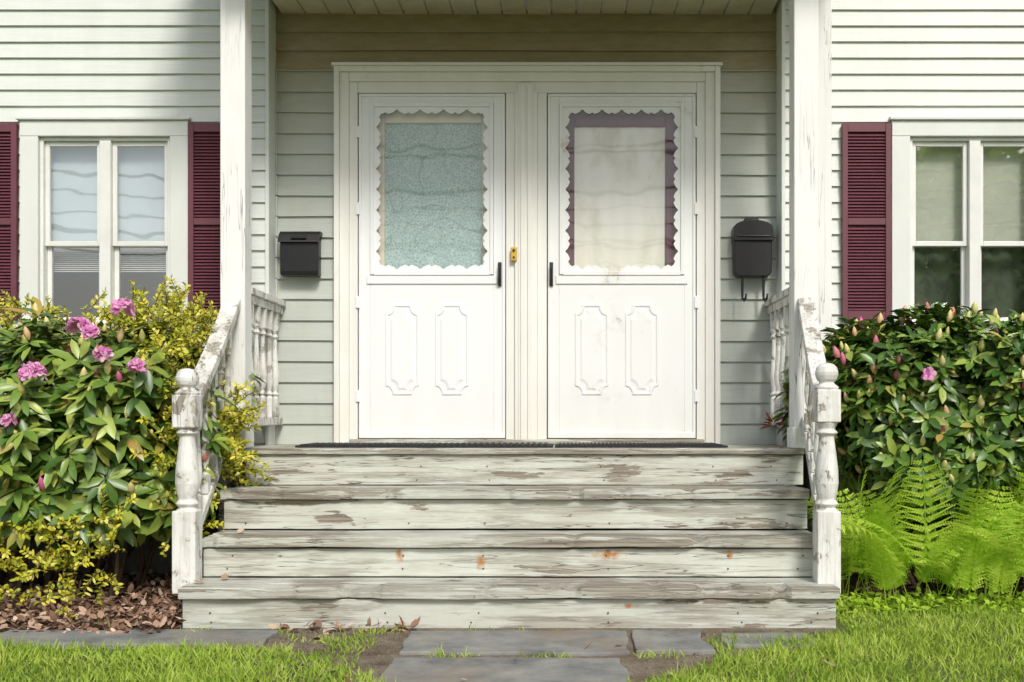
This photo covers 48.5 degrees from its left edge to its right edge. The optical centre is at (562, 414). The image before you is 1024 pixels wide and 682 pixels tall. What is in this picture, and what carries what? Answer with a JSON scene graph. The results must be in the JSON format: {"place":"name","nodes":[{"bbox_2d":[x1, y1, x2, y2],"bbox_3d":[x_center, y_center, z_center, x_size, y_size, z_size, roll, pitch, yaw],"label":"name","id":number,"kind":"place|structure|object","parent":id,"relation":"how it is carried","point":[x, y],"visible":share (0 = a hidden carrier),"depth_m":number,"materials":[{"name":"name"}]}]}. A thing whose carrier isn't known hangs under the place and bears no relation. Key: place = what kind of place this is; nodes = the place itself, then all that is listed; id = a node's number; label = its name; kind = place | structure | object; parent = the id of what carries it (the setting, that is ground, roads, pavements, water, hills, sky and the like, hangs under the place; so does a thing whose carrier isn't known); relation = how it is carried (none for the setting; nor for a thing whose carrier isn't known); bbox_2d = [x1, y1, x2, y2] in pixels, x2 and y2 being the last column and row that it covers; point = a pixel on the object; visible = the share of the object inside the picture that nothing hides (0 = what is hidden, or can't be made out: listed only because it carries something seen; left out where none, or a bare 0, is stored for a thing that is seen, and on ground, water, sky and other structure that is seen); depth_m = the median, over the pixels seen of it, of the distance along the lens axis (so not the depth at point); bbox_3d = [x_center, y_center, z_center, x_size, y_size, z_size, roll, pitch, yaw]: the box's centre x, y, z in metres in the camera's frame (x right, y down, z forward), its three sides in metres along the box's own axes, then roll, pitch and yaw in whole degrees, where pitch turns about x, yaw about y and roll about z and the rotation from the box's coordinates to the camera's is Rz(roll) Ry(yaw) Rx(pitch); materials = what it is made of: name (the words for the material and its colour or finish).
{"place":"outdoors","nodes":[
{"label":"outdoors","id":0,"kind":"place"},
{"bbox_2d":[0,574,210,630],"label":"garden bed soil","id":1,"kind":"structure","parent":0,"point":[96,619],"depth_m":5.08,"materials":[{"name":"brown soil"}]},
{"bbox_2d":[0,484,138,618],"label":"euonymus shrub","id":2,"kind":"object","parent":1,"relation":"on","point":[45,561],"visible":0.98,"depth_m":5.04,"materials":[{"name":"yellow plant"}]},
{"bbox_2d":[0,297,265,605],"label":"rhododendron bush","id":3,"kind":"object","parent":1,"relation":"on","point":[72,430],"visible":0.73,"depth_m":5.20,"materials":[{"name":"green plant"}]},
{"bbox_2d":[0,274,273,556],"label":"euonymus shrub","id":4,"kind":"object","parent":1,"relation":"on","point":[172,311],"visible":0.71,"depth_m":5.54,"materials":[{"name":"yellow plant"}]},
{"bbox_2d":[0,569,1023,681],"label":"leaf litter","id":5,"kind":"object","parent":1,"relation":"on","point":[88,610],"visible":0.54,"depth_m":5.08,"materials":[{"name":"brown plant"}]},
{"bbox_2d":[252,287,285,425],"bbox_3d":[-1.667,-0.304,6.315,0.080,0.730,0.730,0,0,0],"label":"porch side railing","id":6,"kind":"object","parent":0,"point":[267,309],"visible":0.87,"depth_m":6.31,"materials":[{"name":"white wood"}]},
{"bbox_2d":[0,629,819,681],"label":"flagstone path","id":7,"kind":"structure","parent":0,"point":[504,642],"depth_m":4.46,"materials":[{"name":"grey stone"}]},
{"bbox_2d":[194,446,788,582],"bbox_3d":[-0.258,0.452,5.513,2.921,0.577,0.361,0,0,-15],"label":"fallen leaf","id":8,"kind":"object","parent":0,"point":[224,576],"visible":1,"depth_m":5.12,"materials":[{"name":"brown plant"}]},
{"bbox_2d":[0,592,1023,681],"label":"ground","id":9,"kind":"structure","parent":0,"point":[839,626],"depth_m":4.22,"materials":[{"name":"green plant"}]},
{"bbox_2d":[1,603,1002,681],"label":"weed tufts","id":10,"kind":"object","parent":9,"relation":"on","point":[343,639],"visible":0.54,"depth_m":4.33,"materials":[{"name":"green plant"}]},
{"bbox_2d":[178,444,839,628],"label":"porch steps","id":11,"kind":"structure","parent":9,"relation":"on","point":[458,537],"depth_m":5.20,"materials":[{"name":"white wood"}]},
{"bbox_2d":[172,297,240,593],"bbox_3d":[-1.674,0.096,5.404,0.106,1.391,0.814,0,0,-1],"label":"stair railing","id":12,"kind":"object","parent":11,"relation":"on","point":[190,408],"visible":0.88,"depth_m":5.03,"materials":[{"name":"paint"}]},
{"bbox_2d":[295,442,553,446],"bbox_3d":[-0.733,0.166,6.220,1.365,0.016,0.440,0,0,0],"label":"doormat","id":13,"kind":"object","parent":11,"relation":"on","point":[429,444],"visible":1,"depth_m":6.02,"materials":[{"name":"rubber"}]},
{"bbox_2d":[220,0,818,448],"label":"porch posts","id":14,"kind":"object","parent":11,"relation":"on","point":[236,148],"visible":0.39,"depth_m":5.82,"materials":[{"name":"white wood"}]},
{"bbox_2d":[276,69,775,443],"bbox_3d":[-0.215,-0.928,6.702,2.950,2.211,0.035,0,0,0],"label":"recess siding","id":15,"kind":"object","parent":11,"relation":"attached to","point":[305,195],"visible":0.71,"depth_m":6.69,"materials":[{"name":"grey paint"}]},
{"bbox_2d":[275,71,277,443],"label":"siding end caps","id":16,"kind":"object","parent":15,"relation":"attached to","point":[276,203],"visible":0.68,"depth_m":6.68,"materials":[{"name":"grey paint"}]},
{"bbox_2d":[278,231,322,276],"bbox_3d":[-1.532,-0.940,6.625,0.239,0.263,0.110,0,0,0],"label":"mailbox","id":17,"kind":"object","parent":15,"relation":"attached to","point":[300,253],"visible":1,"depth_m":6.59,"materials":[{"name":"black metal"}]},
{"bbox_2d":[731,218,772,301],"bbox_3d":[1.107,-0.903,6.616,0.230,0.497,0.127,0,0,0],"label":"mailbox","id":18,"kind":"object","parent":15,"relation":"attached to","point":[751,240],"visible":1,"depth_m":6.59,"materials":[{"name":"black metal"}]},
{"bbox_2d":[276,5,776,68],"bbox_3d":[-0.215,-2.253,6.701,2.950,0.442,0.038,0,0,0],"label":"header siding","id":19,"kind":"object","parent":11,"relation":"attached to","point":[305,40],"visible":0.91,"depth_m":6.69,"materials":[{"name":"paint"}]},
{"bbox_2d":[331,62,722,443],"bbox_3d":[-0.207,-0.942,6.711,2.285,2.231,0.178,0,0,0],"label":"door casing","id":20,"kind":"object","parent":11,"relation":"on","point":[526,88],"depth_m":6.66,"materials":[{"name":"white wood"}]},
{"bbox_2d":[356,126,359,401],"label":"storm door hinges","id":21,"kind":"object","parent":20,"relation":"attached to","point":[357,297],"visible":1,"depth_m":6.66,"materials":[{"name":"paint"}]},
{"bbox_2d":[359,94,505,437],"bbox_3d":[-0.768,-0.873,6.683,0.862,2.026,0.049,0,0,0],"label":"storm door frame","id":22,"kind":"object","parent":20,"relation":"attached to","point":[428,409],"visible":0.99,"depth_m":6.67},
{"bbox_2d":[385,304,468,394],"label":"storm door raised panels","id":23,"kind":"object","parent":22,"relation":"attached to","point":[402,349],"visible":1,"depth_m":6.67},
{"bbox_2d":[498,262,501,285],"bbox_3d":[-0.369,-0.824,6.643,0.020,0.140,0.058,0,0,0],"label":"storm door handle","id":24,"kind":"object","parent":22,"relation":"attached to","point":[499,273],"visible":1,"depth_m":6.66,"materials":[{"name":"black metal"}]},
{"bbox_2d":[371,110,493,275],"bbox_3d":[-0.768,-0.875,6.759,0.870,2.029,0.062,0,0,0],"label":"storm door inner","id":25,"kind":"object","parent":20,"relation":"attached to","point":[422,117],"visible":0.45,"depth_m":6.73,"materials":[{"name":"white wood"}]},
{"bbox_2d":[374,107,489,270],"bbox_3d":[-0.768,-1.323,6.672,0.686,0.971,0.008,0,0,0],"label":"storm door scalloped trim","id":26,"kind":"structure","parent":25,"relation":"attached to","point":[379,111],"depth_m":6.67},
{"bbox_2d":[385,124,481,268],"bbox_3d":[-0.766,-1.246,6.750,0.598,0.987,0.007,0,0,0],"label":"storm door curtain","id":27,"kind":"object","parent":25,"relation":"attached to","point":[433,194],"visible":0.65,"depth_m":6.75,"materials":[{"name":"teal fabric"}]},
{"bbox_2d":[511,247,516,260],"bbox_3d":[-0.285,-0.939,6.639,0.036,0.080,0.018,0,0,0],"label":"doorbell plate","id":28,"kind":"object","parent":20,"relation":"attached to","point":[514,253],"visible":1,"depth_m":6.63,"materials":[{"name":"gold metal"}]},
{"bbox_2d":[547,96,683,437],"bbox_3d":[0.347,-0.875,6.759,0.879,2.029,0.062,0,0,0],"label":"storm door inner","id":29,"kind":"object","parent":20,"relation":"attached to","point":[621,118],"visible":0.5,"depth_m":6.73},
{"bbox_2d":[574,127,664,268],"bbox_3d":[0.340,-1.236,6.750,0.560,0.967,0.007,0,0,0],"label":"storm door curtain","id":30,"kind":"object","parent":29,"relation":"attached to","point":[619,196],"visible":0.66,"depth_m":6.75,"materials":[{"name":"white fabric"}]},
{"bbox_2d":[548,94,695,437],"bbox_3d":[0.347,-0.873,6.683,0.871,2.026,0.049,0,0,0],"label":"storm door frame","id":31,"kind":"object","parent":20,"relation":"attached to","point":[618,409],"visible":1,"depth_m":6.67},
{"bbox_2d":[550,262,552,285],"bbox_3d":[-0.066,-0.824,6.643,0.020,0.140,0.058,0,0,0],"label":"storm door handle","id":32,"kind":"object","parent":31,"relation":"attached to","point":[551,273],"visible":1,"depth_m":6.63,"materials":[{"name":"black metal"}]},
{"bbox_2d":[575,304,658,394],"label":"storm door raised panels","id":33,"kind":"object","parent":31,"relation":"attached to","point":[592,349],"visible":1,"depth_m":6.67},
{"bbox_2d":[563,107,680,271],"bbox_3d":[0.347,-1.323,6.672,0.695,0.971,0.008,0,0,0],"label":"storm door scalloped trim","id":34,"kind":"structure","parent":31,"relation":"attached to","point":[568,111],"depth_m":6.67,"materials":[{"name":"white wood"}]},
{"bbox_2d":[694,126,697,401],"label":"storm door hinges","id":35,"kind":"object","parent":20,"relation":"attached to","point":[695,297],"visible":1,"depth_m":6.66,"materials":[{"name":"paint"}]},
{"bbox_2d":[350,439,703,443],"bbox_3d":[-0.207,0.159,6.695,2.061,0.030,0.210,0,0,0],"label":"door threshold","id":36,"kind":"object","parent":11,"relation":"on","point":[554,441],"depth_m":6.59,"materials":[{"name":"grey metal"}]},
{"bbox_2d":[555,442,727,446],"bbox_3d":[0.417,0.166,6.220,0.915,0.016,0.440,0,0,0],"label":"doormat","id":37,"kind":"object","parent":11,"relation":"on","point":[634,444],"visible":1,"depth_m":6.02,"materials":[{"name":"rubber"}]},
{"bbox_2d":[798,297,840,593],"bbox_3d":[1.202,0.096,5.404,0.111,1.390,0.822,0,0,4],"label":"stair railing","id":38,"kind":"object","parent":11,"relation":"on","point":[821,418],"visible":0.98,"depth_m":5.02,"materials":[{"name":"paint"}]},
{"bbox_2d":[5,514,1016,573],"bbox_3d":[-0.215,0.800,6.688,13.000,0.452,0.225,0,0,0],"label":"foundation","id":39,"kind":"object","parent":9,"relation":"on","point":[160,564],"depth_m":6.58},
{"bbox_2d":[265,0,784,454],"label":"corner boards","id":40,"kind":"object","parent":39,"relation":"on","point":[270,67],"visible":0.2,"depth_m":6.56,"materials":[{"name":"paint"}]},
{"bbox_2d":[836,585,1023,615],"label":"ground weeds","id":41,"kind":"object","parent":9,"relation":"on","point":[858,600],"visible":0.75,"depth_m":5.31,"materials":[{"name":"green plant"}]},
{"bbox_2d":[837,574,1023,609],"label":"garden bed soil","id":42,"kind":"structure","parent":9,"relation":"on","point":[853,578],"depth_m":6.01,"materials":[{"name":"brown soil"}]},
{"bbox_2d":[771,301,1023,594],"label":"rhododendron bush","id":43,"kind":"object","parent":42,"relation":"on","point":[945,388],"visible":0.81,"depth_m":5.64,"materials":[{"name":"green plant"}]},
{"bbox_2d":[757,411,786,430],"bbox_3d":[1.130,0.042,6.092,0.172,0.122,0.123,0,0,18],"label":"dry leaf tuft","id":44,"kind":"object","parent":43,"relation":"on","point":[769,419],"visible":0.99,"depth_m":6.08,"materials":[{"name":"red plant"}]},
{"bbox_2d":[791,456,1023,610],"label":"fern clump","id":45,"kind":"object","parent":42,"relation":"on","point":[993,548],"visible":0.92,"depth_m":5.37,"materials":[{"name":"green plant"}]},
{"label":"shell walls","id":46,"kind":"object","parent":9,"relation":"on","visible":0},
{"bbox_2d":[54,250,165,316],"bbox_3d":[-0.215,-2.074,7.525,12.800,6.000,1.750,0,0,0],"label":"interior room","id":47,"kind":"object","parent":46,"relation":"attached to","point":[74,292],"depth_m":8.30,"materials":[{"name":"grey"}]},
{"bbox_2d":[0,0,1023,513],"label":"siding","id":48,"kind":"object","parent":46,"relation":"attached to","point":[162,58],"visible":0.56,"depth_m":6.54,"materials":[{"name":"paint"}]},
{"bbox_2d":[0,123,18,319],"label":"shutter","id":49,"kind":"object","parent":48,"relation":"attached to","point":[9,207],"visible":0.92,"depth_m":6.51,"materials":[{"name":"red paint"}]},
{"bbox_2d":[14,116,193,332],"bbox_3d":[-2.635,-1.089,6.543,1.027,1.240,0.135,0,0,0],"label":"window casing","id":50,"kind":"object","parent":48,"relation":"attached to","point":[33,129],"depth_m":6.51,"materials":[{"name":"paint"}]},
{"bbox_2d":[40,137,169,324],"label":"window sashes","id":51,"kind":"object","parent":50,"relation":"attached to","point":[108,243],"depth_m":6.56,"materials":[{"name":"white wood"}]},
{"bbox_2d":[51,147,163,240],"bbox_3d":[-2.635,-1.301,6.652,0.735,0.594,0.004,0,0,0],"label":"window shade","id":52,"kind":"object","parent":51,"relation":"attached to","point":[74,193],"depth_m":6.65,"materials":[{"name":"white fabric"}]},
{"bbox_2d":[54,247,165,271],"bbox_3d":[-2.635,-0.918,6.675,0.725,0.161,0.020,0,0,0],"label":"window blind","id":53,"kind":"object","parent":51,"relation":"attached to","point":[121,248],"depth_m":6.67,"materials":[{"name":"white plastic"}]},
{"bbox_2d":[188,123,219,319],"bbox_3d":[-2.009,-1.107,6.518,0.277,1.126,0.035,0,0,0],"label":"shutter","id":54,"kind":"object","parent":48,"relation":"attached to","point":[203,207],"visible":0.52,"depth_m":6.51,"materials":[{"name":"red paint"}]},
{"bbox_2d":[819,0,831,341],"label":"pilaster board","id":55,"kind":"object","parent":48,"relation":"attached to","point":[825,163],"visible":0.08,"depth_m":6.49,"materials":[{"name":"paint"}]},
{"bbox_2d":[841,123,890,319],"bbox_3d":[1.743,-1.107,6.518,0.280,1.126,0.035,0,0,0],"label":"shutter","id":56,"kind":"object","parent":48,"relation":"attached to","point":[865,221],"visible":0.98,"depth_m":6.51,"materials":[{"name":"red paint"}]},
{"bbox_2d":[888,116,1023,329],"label":"window casing","id":57,"kind":"object","parent":48,"relation":"attached to","point":[904,129],"depth_m":6.51,"materials":[{"name":"paint"}]},
{"bbox_2d":[910,137,1023,323],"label":"window sashes","id":58,"kind":"object","parent":57,"relation":"attached to","point":[971,243],"depth_m":6.56,"materials":[{"name":"white wood"}]},
{"bbox_2d":[914,247,1023,316],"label":"window panes","id":59,"kind":"object","parent":58,"relation":"attached to","point":[936,274],"depth_m":6.71,"materials":[{"name":"clear glass"}]},
{"bbox_2d":[916,147,1023,240],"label":"window shade","id":60,"kind":"object","parent":58,"relation":"attached to","point":[938,193],"depth_m":6.65,"materials":[{"name":"beige fabric"}]},
{"bbox_2d":[276,438,775,454],"bbox_3d":[-0.215,-1.099,6.840,3.050,3.050,0.040,0,0,0],"label":"wall sheathing","id":61,"kind":"object","parent":46,"relation":"attached to","point":[519,454],"depth_m":6.82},
{"bbox_2d":[273,0,777,13],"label":"porch ceiling","id":62,"kind":"structure","parent":0,"point":[533,6],"depth_m":6.57,"materials":[{"name":"white wood"}]},
{"bbox_2d":[302,0,753,10],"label":"porch beams","id":63,"kind":"structure","parent":62,"relation":"attached to","point":[551,5],"depth_m":6.60,"materials":[{"name":"white wood"}]},
{"bbox_2d":[265,628,833,681],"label":"dirt path","id":64,"kind":"structure","parent":0,"point":[633,664],"depth_m":4.43,"materials":[{"name":"brown soil"}]},
{"bbox_2d":[232,628,858,681],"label":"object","id":65,"kind":"structure","parent":64,"relation":"on","point":[288,641],"depth_m":4.40,"materials":[{"name":"green plant"}]},
{"bbox_2d":[764,287,788,425],"bbox_3d":[1.225,-0.304,6.315,0.080,0.730,0.730,0,0,0],"label":"porch side railing","id":66,"kind":"object","parent":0,"point":[777,305],"visible":0.65,"depth_m":6.38,"materials":[{"name":"white wood"}]}
]}

